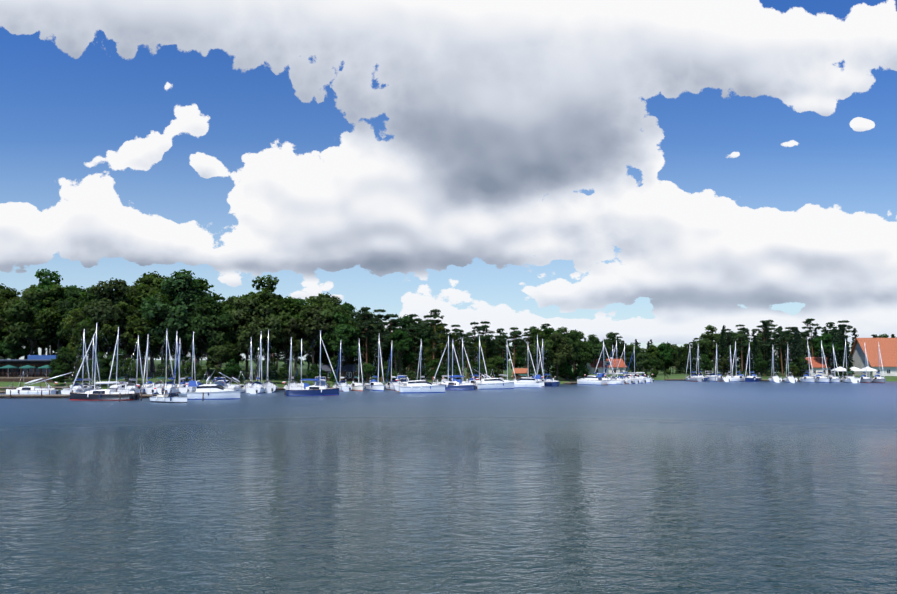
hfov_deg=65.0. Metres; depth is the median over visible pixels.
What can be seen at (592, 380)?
boat
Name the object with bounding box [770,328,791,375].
pine tree
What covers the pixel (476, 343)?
birch tree
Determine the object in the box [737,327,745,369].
spruce tree
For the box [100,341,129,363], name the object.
deciduous tree
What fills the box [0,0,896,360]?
sky
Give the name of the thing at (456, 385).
boat
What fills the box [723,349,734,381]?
boat
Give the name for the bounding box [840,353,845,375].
spruce tree
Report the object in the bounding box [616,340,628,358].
pine tree
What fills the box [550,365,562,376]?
shrub
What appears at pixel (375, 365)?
spruce tree
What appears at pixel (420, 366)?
boat
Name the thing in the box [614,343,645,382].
boat
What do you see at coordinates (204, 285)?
deciduous tree
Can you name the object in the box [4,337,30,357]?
deciduous tree
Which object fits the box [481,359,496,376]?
shrub
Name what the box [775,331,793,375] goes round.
pine tree
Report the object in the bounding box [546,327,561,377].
deciduous tree
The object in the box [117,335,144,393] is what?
boat
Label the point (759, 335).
deciduous tree
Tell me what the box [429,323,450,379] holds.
pine tree
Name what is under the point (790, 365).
shrub
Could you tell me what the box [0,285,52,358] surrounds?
deciduous tree
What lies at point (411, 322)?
pine tree
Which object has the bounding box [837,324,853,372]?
spruce tree
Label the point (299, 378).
shrub
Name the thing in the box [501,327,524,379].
pine tree
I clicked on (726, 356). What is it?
deciduous tree
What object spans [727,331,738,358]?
deciduous tree
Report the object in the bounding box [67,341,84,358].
birch tree
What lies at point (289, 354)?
deciduous tree
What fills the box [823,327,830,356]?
spruce tree
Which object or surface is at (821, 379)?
boat
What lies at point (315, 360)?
deciduous tree
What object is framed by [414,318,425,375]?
pine tree
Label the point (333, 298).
deciduous tree
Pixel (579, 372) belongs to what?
shrub
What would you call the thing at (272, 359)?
birch tree
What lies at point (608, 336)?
deciduous tree
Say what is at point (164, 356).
deciduous tree
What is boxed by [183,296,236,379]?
deciduous tree
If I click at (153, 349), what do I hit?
deciduous tree
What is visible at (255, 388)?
boat
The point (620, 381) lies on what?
boat
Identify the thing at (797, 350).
spruce tree
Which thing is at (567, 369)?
shrub
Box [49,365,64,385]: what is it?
shrub
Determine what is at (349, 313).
deciduous tree
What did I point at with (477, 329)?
pine tree
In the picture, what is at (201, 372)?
shrub
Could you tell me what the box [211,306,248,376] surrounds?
deciduous tree
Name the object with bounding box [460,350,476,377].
deciduous tree
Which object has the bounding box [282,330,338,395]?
boat
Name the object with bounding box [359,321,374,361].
pine tree
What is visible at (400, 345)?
deciduous tree
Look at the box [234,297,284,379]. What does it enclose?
deciduous tree
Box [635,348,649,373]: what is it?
deciduous tree
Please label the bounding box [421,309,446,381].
pine tree
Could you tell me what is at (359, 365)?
shrub
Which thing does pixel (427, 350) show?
birch tree
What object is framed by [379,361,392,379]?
shrub
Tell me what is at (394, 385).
boat
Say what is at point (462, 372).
shrub
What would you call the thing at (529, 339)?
pine tree
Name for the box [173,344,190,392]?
boat
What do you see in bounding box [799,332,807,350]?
pine tree
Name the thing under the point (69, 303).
deciduous tree
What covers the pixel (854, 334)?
spruce tree
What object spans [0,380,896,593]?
lake water
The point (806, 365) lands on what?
deciduous tree
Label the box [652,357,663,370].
deciduous tree
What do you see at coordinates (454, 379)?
boat
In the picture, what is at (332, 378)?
shrub
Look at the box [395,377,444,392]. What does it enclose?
boat
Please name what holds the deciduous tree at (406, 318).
on the ground
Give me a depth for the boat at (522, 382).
157.52 m
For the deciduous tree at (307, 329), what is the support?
on the ground
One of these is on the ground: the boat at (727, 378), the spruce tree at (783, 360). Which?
the spruce tree at (783, 360)
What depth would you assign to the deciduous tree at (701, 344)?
258.08 m
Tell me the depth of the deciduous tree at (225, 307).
192.74 m
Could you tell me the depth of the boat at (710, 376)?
208.84 m
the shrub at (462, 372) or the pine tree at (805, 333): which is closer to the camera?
the shrub at (462, 372)
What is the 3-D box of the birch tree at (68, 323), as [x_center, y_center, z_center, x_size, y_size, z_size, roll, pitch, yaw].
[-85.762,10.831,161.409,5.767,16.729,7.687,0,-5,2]
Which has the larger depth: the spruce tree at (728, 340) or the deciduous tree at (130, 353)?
the spruce tree at (728, 340)
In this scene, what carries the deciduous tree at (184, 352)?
on the ground
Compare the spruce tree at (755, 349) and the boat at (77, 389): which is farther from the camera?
the spruce tree at (755, 349)
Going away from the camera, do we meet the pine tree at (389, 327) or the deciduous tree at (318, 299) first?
the pine tree at (389, 327)
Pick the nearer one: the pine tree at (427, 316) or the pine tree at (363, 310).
the pine tree at (363, 310)
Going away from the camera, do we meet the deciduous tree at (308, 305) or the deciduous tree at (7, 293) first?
the deciduous tree at (308, 305)
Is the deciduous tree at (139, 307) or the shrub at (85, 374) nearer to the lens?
the shrub at (85, 374)
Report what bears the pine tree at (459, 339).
on the ground
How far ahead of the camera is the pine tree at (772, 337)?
239.18 m
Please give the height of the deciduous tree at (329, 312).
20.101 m
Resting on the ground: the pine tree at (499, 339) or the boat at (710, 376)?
the pine tree at (499, 339)
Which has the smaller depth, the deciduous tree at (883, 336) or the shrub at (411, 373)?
the shrub at (411, 373)
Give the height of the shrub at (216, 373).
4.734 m
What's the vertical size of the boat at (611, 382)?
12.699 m
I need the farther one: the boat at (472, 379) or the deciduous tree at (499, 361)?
the deciduous tree at (499, 361)
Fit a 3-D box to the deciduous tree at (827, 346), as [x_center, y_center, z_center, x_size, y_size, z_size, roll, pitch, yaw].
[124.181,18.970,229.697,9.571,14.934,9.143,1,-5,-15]
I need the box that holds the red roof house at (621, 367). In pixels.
[586,357,626,373]
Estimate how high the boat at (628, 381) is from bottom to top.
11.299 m
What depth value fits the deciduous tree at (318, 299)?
197.22 m
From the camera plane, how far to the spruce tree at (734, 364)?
240.52 m
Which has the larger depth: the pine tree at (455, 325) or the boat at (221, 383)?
the pine tree at (455, 325)
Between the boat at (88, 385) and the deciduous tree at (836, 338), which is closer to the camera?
the boat at (88, 385)
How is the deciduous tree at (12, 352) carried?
on the ground
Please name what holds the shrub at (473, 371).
on the ground
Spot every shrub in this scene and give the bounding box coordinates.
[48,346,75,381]
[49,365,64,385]
[65,358,84,377]
[74,366,91,382]
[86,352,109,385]
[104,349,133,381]
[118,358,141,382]
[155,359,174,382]
[167,365,178,379]
[175,370,187,381]
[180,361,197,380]
[193,364,206,380]
[211,367,223,380]
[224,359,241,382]
[238,372,245,380]
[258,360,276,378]
[262,362,276,378]
[277,363,290,383]
[296,374,304,382]
[306,364,322,383]
[318,370,327,381]
[329,371,339,383]
[356,362,371,382]
[361,363,375,379]
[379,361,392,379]
[389,368,397,379]
[407,370,416,380]
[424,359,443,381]
[440,363,453,378]
[446,361,459,377]
[456,366,464,378]
[467,365,477,377]
[473,362,483,377]
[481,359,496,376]
[485,368,494,377]
[492,367,501,377]
[529,362,541,376]
[531,366,541,376]
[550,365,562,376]
[558,361,573,377]
[574,365,584,378]
[579,365,589,377]
[650,370,656,377]
[766,369,775,376]
[785,362,797,373]
[789,365,799,377]
[845,367,853,375]
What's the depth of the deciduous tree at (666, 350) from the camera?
258.89 m
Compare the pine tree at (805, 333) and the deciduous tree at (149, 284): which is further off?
the pine tree at (805, 333)
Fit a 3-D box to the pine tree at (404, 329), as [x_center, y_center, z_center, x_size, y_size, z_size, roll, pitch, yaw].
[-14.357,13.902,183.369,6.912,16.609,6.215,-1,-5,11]
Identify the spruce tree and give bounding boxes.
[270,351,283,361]
[360,351,370,380]
[371,333,385,378]
[396,356,403,372]
[400,353,408,377]
[417,349,429,379]
[544,366,551,376]
[631,352,638,371]
[659,342,668,371]
[675,348,684,373]
[684,343,694,373]
[694,345,700,370]
[704,351,711,373]
[715,330,727,374]
[720,334,739,373]
[731,358,738,374]
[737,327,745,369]
[740,328,755,374]
[748,335,764,374]
[751,329,759,361]
[758,327,779,374]
[774,326,789,371]
[785,327,808,376]
[809,331,822,356]
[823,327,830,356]
[827,327,844,373]
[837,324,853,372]
[839,328,855,374]
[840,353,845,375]
[850,327,858,348]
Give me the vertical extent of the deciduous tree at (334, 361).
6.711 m
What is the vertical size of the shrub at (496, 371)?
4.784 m
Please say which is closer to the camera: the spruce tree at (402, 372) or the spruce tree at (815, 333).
the spruce tree at (402, 372)
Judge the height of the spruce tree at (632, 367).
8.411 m
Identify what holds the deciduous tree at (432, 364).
on the ground
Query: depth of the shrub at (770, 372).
217.12 m
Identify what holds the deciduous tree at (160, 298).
on the ground
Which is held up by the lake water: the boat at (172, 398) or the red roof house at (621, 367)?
the boat at (172, 398)
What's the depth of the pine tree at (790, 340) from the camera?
238.71 m
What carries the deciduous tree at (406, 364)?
on the ground
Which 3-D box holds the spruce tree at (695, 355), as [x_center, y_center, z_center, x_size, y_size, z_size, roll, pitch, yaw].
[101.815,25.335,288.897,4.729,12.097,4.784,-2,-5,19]
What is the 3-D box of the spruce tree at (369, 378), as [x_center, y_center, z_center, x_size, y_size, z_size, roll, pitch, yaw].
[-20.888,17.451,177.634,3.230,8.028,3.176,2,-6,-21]
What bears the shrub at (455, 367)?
on the ground
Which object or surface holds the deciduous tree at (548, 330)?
on the ground
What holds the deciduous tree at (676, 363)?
on the ground
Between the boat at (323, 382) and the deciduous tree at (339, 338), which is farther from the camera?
the deciduous tree at (339, 338)
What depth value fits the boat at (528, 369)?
168.12 m
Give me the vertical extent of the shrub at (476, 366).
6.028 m
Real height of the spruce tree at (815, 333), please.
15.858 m
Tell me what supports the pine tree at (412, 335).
on the ground
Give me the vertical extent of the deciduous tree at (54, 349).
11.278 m
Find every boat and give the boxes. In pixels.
[6,371,71,393]
[61,329,91,393]
[70,323,139,400]
[72,335,100,390]
[107,326,131,391]
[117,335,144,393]
[140,334,155,393]
[144,330,173,393]
[150,386,187,402]
[157,333,180,393]
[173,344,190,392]
[179,331,198,392]
[185,380,239,399]
[203,370,214,384]
[212,377,230,386]
[219,371,247,392]
[242,337,256,392]
[247,331,265,393]
[261,329,276,392]
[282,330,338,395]
[284,337,300,390]
[295,339,306,388]
[312,377,328,387]
[333,344,352,391]
[348,344,365,390]
[363,333,384,390]
[385,343,402,390]
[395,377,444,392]
[397,375,410,385]
[415,338,430,382]
[431,342,462,383]
[432,336,477,389]
[442,337,474,383]
[464,333,487,382]
[472,375,513,388]
[492,345,515,381]
[510,372,543,387]
[511,343,537,381]
[527,335,544,386]
[537,339,559,386]
[577,373,606,384]
[584,338,615,384]
[594,346,625,383]
[605,350,632,383]
[607,340,638,383]
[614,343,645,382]
[624,374,649,382]
[627,345,653,382]
[685,349,703,381]
[694,347,707,381]
[705,372,718,381]
[713,343,723,381]
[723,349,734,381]
[731,340,746,381]
[744,345,761,381]
[768,353,781,382]
[783,349,797,382]
[799,340,815,382]
[814,340,828,382]
[829,347,840,382]
[841,338,859,382]
[856,345,871,382]
[870,342,885,382]
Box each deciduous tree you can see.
[0,283,18,321]
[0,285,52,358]
[0,287,61,354]
[0,317,7,341]
[0,338,24,358]
[3,285,36,351]
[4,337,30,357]
[15,268,70,354]
[30,284,69,354]
[34,280,62,354]
[50,340,68,354]
[52,285,80,306]
[56,286,98,356]
[62,287,118,358]
[66,277,140,364]
[72,315,105,377]
[98,301,146,377]
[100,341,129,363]
[124,281,139,368]
[126,271,170,371]
[128,346,138,362]
[132,317,165,375]
[133,292,188,375]
[136,296,148,373]
[137,273,220,369]
[163,349,182,364]
[167,321,203,365]
[170,269,205,365]
[177,277,223,361]
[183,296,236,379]
[206,331,237,379]
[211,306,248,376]
[214,296,253,377]
[221,296,239,362]
[223,292,254,371]
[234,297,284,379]
[234,340,259,378]
[242,275,291,359]
[251,291,289,357]
[270,296,312,377]
[276,320,302,378]
[276,352,280,370]
[287,306,332,370]
[288,296,301,370]
[289,302,329,375]
[294,298,306,369]
[297,293,332,364]
[304,350,323,371]
[314,302,359,357]
[315,312,364,380]
[315,348,336,362]
[321,292,349,316]
[322,352,343,363]
[328,355,343,369]
[341,304,359,320]
[343,302,356,312]
[349,341,375,380]
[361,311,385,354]
[376,347,397,379]
[383,329,415,378]
[393,314,418,370]
[401,351,419,379]
[410,325,440,377]
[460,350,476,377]
[480,339,500,366]
[493,355,505,368]
[496,355,508,370]
[511,349,526,368]
[523,328,557,368]
[532,327,561,377]
[544,332,574,380]
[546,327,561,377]
[558,327,567,374]
[561,330,584,380]
[565,337,589,378]
[568,329,593,377]
[586,334,608,372]
[601,332,621,358]
[606,341,619,358]
[621,345,631,371]
[626,347,639,364]
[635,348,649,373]
[645,346,662,360]
[649,358,656,368]
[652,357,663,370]
[654,343,673,373]
[666,352,680,373]
[675,347,694,371]
[695,325,728,372]
[697,353,713,371]
[708,350,717,371]
[715,358,727,372]
[720,354,729,367]
[726,334,753,369]
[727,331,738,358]
[752,333,770,360]
[753,354,767,376]
[770,352,780,366]
[792,339,814,355]
[795,354,811,375]
[812,332,844,362]
[828,329,849,353]
[879,334,888,337]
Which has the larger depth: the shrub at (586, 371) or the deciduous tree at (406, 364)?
the shrub at (586, 371)
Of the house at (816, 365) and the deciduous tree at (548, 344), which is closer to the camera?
the deciduous tree at (548, 344)
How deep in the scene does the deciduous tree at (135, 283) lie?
193.55 m
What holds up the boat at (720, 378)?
on the lake water
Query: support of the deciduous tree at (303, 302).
on the ground
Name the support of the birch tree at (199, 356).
on the ground
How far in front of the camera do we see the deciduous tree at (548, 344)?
188.20 m
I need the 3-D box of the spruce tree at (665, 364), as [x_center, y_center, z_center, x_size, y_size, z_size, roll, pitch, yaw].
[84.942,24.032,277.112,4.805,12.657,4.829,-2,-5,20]
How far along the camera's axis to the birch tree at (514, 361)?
213.83 m
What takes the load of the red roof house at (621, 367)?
on the ground
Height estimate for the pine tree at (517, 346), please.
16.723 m
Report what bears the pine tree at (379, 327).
on the ground
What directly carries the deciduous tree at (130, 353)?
on the ground
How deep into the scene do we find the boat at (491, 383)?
151.23 m
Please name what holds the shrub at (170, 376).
on the ground
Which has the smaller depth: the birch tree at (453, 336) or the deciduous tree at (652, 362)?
the birch tree at (453, 336)
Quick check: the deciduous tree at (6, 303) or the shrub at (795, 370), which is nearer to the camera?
the deciduous tree at (6, 303)
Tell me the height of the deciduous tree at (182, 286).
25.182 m
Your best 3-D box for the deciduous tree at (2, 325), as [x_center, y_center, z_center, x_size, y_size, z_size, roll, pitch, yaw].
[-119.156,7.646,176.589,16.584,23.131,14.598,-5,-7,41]
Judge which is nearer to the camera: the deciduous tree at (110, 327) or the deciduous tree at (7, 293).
the deciduous tree at (110, 327)
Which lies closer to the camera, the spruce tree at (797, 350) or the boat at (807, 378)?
the boat at (807, 378)
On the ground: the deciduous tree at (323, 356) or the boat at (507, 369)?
the deciduous tree at (323, 356)
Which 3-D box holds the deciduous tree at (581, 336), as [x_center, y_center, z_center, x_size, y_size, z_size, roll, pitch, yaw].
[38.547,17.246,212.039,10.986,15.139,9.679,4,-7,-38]
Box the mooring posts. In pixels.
[71,391,203,401]
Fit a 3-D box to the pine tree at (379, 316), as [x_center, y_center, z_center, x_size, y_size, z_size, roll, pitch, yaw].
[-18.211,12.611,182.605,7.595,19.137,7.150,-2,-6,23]
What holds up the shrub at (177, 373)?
on the ground
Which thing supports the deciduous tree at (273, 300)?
on the ground
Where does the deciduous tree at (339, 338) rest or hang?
on the ground
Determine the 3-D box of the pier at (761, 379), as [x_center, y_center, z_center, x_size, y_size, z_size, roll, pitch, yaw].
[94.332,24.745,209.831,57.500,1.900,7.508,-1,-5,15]
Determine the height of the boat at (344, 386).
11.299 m
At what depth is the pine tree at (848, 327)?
233.88 m
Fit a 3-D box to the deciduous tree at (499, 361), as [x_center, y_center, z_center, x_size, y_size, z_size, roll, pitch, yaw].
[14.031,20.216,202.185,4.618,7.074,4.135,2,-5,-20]
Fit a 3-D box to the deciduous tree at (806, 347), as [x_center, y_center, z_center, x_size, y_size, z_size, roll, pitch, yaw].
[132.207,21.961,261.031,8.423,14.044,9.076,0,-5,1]
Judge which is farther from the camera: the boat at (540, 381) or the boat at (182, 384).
the boat at (540, 381)
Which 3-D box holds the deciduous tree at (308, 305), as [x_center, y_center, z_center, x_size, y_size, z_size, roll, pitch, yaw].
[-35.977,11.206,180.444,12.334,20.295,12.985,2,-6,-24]
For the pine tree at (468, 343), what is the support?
on the ground
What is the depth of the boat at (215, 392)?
111.09 m
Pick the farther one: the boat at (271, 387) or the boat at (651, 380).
the boat at (651, 380)
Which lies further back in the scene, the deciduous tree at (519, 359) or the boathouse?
the deciduous tree at (519, 359)
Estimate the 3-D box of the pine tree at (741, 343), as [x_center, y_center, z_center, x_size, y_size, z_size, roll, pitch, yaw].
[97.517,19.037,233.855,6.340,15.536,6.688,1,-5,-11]
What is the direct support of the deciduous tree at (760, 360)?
on the ground
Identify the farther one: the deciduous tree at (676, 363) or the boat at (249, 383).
the deciduous tree at (676, 363)
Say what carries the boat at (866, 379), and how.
on the lake water
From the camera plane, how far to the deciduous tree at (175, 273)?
182.64 m
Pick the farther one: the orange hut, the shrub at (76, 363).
the orange hut
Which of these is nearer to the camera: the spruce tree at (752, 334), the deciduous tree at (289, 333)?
the deciduous tree at (289, 333)
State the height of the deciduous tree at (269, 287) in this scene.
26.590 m
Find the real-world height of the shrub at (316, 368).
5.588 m
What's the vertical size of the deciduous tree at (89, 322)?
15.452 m
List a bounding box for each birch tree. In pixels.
[26,341,38,354]
[57,308,84,378]
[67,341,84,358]
[71,348,85,368]
[193,349,206,365]
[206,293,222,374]
[250,340,266,380]
[263,352,276,378]
[292,351,307,376]
[424,329,439,380]
[434,322,454,378]
[446,332,461,366]
[469,340,485,379]
[510,353,518,376]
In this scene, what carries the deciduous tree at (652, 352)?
on the ground
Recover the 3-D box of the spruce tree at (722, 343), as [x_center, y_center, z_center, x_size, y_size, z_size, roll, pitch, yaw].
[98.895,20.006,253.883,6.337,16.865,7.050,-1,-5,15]
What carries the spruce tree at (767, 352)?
on the ground
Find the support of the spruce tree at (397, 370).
on the ground
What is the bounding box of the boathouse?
[319,362,358,380]
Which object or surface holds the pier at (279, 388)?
in the lake water
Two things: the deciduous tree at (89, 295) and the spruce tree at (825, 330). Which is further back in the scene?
the spruce tree at (825, 330)
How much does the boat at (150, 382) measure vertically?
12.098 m
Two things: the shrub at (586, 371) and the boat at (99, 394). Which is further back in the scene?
the shrub at (586, 371)
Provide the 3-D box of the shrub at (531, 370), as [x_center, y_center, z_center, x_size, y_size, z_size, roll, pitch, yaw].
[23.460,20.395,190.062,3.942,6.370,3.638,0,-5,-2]
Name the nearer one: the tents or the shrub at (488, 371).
the shrub at (488, 371)
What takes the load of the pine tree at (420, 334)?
on the ground
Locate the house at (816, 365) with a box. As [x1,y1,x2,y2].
[801,355,839,375]
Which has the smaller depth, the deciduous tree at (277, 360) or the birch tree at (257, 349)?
the birch tree at (257, 349)
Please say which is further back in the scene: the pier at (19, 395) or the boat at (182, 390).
the boat at (182, 390)
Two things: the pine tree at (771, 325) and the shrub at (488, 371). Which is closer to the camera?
the shrub at (488, 371)
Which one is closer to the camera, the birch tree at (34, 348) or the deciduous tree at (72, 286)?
the birch tree at (34, 348)
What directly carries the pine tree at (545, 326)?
on the ground
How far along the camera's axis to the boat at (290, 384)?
140.94 m
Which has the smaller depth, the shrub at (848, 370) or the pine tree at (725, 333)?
the shrub at (848, 370)
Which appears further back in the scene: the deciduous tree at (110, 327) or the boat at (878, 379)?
the boat at (878, 379)
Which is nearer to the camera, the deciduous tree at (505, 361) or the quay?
the quay
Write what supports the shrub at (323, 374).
on the ground
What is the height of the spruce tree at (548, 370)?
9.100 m
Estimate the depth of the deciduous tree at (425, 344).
192.49 m
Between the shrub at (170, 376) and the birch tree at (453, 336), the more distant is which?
the birch tree at (453, 336)
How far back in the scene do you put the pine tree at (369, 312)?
206.84 m
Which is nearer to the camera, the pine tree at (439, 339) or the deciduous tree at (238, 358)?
the deciduous tree at (238, 358)
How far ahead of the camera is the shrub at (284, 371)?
158.74 m
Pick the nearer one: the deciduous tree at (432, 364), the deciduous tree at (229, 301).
the deciduous tree at (432, 364)
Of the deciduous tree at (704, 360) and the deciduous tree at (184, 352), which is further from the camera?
the deciduous tree at (704, 360)
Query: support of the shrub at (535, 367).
on the ground
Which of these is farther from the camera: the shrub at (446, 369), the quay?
the shrub at (446, 369)
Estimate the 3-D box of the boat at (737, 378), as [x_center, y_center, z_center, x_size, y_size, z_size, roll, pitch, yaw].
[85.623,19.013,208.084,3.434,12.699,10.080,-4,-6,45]
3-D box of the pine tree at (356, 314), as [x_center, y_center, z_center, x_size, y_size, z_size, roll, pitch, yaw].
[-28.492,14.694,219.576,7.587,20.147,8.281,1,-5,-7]
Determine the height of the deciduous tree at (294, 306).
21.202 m
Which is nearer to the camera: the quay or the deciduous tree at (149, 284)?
the quay
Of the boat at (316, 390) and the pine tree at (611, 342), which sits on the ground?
the pine tree at (611, 342)
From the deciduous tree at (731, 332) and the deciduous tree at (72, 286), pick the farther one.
the deciduous tree at (731, 332)
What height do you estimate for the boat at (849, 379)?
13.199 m
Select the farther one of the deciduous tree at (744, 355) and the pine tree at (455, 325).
the deciduous tree at (744, 355)
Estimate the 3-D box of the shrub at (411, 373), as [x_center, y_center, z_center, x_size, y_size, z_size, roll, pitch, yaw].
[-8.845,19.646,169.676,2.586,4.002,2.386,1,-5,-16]
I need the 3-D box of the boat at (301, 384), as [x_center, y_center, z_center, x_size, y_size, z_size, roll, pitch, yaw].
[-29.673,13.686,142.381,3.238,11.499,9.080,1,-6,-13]
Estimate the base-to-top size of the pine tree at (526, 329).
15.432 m
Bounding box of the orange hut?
[512,366,529,379]
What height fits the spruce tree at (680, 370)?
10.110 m
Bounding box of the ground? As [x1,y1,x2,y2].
[0,360,896,389]
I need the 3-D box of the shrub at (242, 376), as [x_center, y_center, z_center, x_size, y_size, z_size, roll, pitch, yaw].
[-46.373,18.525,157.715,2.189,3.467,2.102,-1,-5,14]
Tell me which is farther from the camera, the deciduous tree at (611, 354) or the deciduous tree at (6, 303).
the deciduous tree at (611, 354)
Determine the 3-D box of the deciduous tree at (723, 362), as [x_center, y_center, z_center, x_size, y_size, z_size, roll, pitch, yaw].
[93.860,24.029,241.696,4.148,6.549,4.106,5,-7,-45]
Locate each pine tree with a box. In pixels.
[351,312,359,318]
[353,307,381,381]
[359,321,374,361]
[368,309,389,350]
[368,321,391,381]
[377,314,405,380]
[382,319,406,379]
[401,327,416,371]
[402,314,428,378]
[408,327,426,377]
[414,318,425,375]
[418,315,437,377]
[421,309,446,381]
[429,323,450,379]
[449,324,463,359]
[452,330,466,379]
[460,333,475,380]
[464,322,483,361]
[478,321,497,364]
[491,328,507,373]
[492,335,511,377]
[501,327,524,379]
[504,327,524,349]
[519,334,533,367]
[520,328,533,366]
[541,323,554,376]
[607,333,623,352]
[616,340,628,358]
[723,329,735,373]
[731,331,752,370]
[732,324,749,371]
[751,320,776,375]
[762,320,776,344]
[765,328,778,350]
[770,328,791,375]
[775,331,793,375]
[785,327,798,360]
[799,318,824,356]
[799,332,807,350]
[821,322,836,334]
[835,320,854,343]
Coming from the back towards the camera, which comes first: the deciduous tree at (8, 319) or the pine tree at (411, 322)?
the deciduous tree at (8, 319)
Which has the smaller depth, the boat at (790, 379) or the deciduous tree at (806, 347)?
the boat at (790, 379)
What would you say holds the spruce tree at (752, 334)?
on the ground
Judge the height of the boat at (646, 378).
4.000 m
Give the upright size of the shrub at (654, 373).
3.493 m
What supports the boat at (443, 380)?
on the lake water
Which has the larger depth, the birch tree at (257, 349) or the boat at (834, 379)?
the boat at (834, 379)
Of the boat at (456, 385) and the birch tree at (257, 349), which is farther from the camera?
the birch tree at (257, 349)
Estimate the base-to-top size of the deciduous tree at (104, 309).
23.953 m
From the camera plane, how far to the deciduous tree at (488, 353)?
202.84 m
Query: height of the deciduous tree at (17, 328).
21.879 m
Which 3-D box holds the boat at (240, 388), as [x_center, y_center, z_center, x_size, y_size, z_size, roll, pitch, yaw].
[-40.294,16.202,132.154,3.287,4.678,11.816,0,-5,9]
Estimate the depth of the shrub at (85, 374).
150.61 m
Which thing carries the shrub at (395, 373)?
on the ground
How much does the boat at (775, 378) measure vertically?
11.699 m
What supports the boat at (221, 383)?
on the lake water
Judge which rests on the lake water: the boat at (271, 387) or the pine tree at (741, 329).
the boat at (271, 387)
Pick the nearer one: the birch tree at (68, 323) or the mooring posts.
the mooring posts
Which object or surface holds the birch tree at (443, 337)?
on the ground
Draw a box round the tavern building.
[0,355,89,382]
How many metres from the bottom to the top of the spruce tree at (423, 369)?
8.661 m
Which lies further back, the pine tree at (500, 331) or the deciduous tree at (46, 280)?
the pine tree at (500, 331)
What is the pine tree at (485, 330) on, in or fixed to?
on the ground
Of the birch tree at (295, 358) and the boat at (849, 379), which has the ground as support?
the birch tree at (295, 358)
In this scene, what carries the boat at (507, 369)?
on the lake water
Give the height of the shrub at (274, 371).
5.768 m
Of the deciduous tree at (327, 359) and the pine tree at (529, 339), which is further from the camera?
the pine tree at (529, 339)
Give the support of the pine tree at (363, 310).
on the ground
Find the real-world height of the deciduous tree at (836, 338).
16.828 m
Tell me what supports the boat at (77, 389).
on the lake water
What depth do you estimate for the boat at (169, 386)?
131.71 m
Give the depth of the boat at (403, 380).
148.28 m
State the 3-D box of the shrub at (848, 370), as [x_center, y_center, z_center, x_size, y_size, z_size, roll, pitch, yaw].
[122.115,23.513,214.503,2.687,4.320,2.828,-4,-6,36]
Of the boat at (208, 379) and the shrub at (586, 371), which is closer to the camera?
the boat at (208, 379)
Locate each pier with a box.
[0,390,171,398]
[276,383,384,389]
[664,376,841,381]
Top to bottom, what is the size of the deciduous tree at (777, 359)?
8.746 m
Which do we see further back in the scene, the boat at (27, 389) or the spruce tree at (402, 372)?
the spruce tree at (402, 372)
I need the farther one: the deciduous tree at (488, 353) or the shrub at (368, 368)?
the deciduous tree at (488, 353)
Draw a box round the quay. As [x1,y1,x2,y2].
[0,383,69,388]
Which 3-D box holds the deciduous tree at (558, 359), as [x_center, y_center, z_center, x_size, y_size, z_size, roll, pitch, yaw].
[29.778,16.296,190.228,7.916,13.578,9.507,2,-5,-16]
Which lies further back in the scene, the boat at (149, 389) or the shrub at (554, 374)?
the shrub at (554, 374)
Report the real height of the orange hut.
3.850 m
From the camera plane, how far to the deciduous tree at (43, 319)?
173.73 m
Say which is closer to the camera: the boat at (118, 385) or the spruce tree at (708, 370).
the boat at (118, 385)
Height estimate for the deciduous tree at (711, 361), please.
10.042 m
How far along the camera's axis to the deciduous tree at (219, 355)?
159.44 m
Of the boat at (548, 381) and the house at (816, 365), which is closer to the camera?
the boat at (548, 381)
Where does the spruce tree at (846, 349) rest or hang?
on the ground
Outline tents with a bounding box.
[831,367,877,376]
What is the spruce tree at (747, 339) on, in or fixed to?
on the ground
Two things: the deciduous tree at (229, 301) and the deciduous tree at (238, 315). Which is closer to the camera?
the deciduous tree at (238, 315)
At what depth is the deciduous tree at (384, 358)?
187.65 m
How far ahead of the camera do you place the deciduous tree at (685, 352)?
261.40 m
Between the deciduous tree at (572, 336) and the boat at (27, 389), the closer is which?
the boat at (27, 389)
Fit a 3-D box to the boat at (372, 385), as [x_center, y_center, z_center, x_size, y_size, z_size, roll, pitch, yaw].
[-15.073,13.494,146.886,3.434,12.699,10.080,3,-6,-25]
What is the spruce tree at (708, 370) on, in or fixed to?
on the ground
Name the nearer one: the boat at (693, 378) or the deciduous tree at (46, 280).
the deciduous tree at (46, 280)
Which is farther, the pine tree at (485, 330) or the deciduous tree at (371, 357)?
the pine tree at (485, 330)
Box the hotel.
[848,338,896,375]
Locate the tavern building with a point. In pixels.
(33, 367)
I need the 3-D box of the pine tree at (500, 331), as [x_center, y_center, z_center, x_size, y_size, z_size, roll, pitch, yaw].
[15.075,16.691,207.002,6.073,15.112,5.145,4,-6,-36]

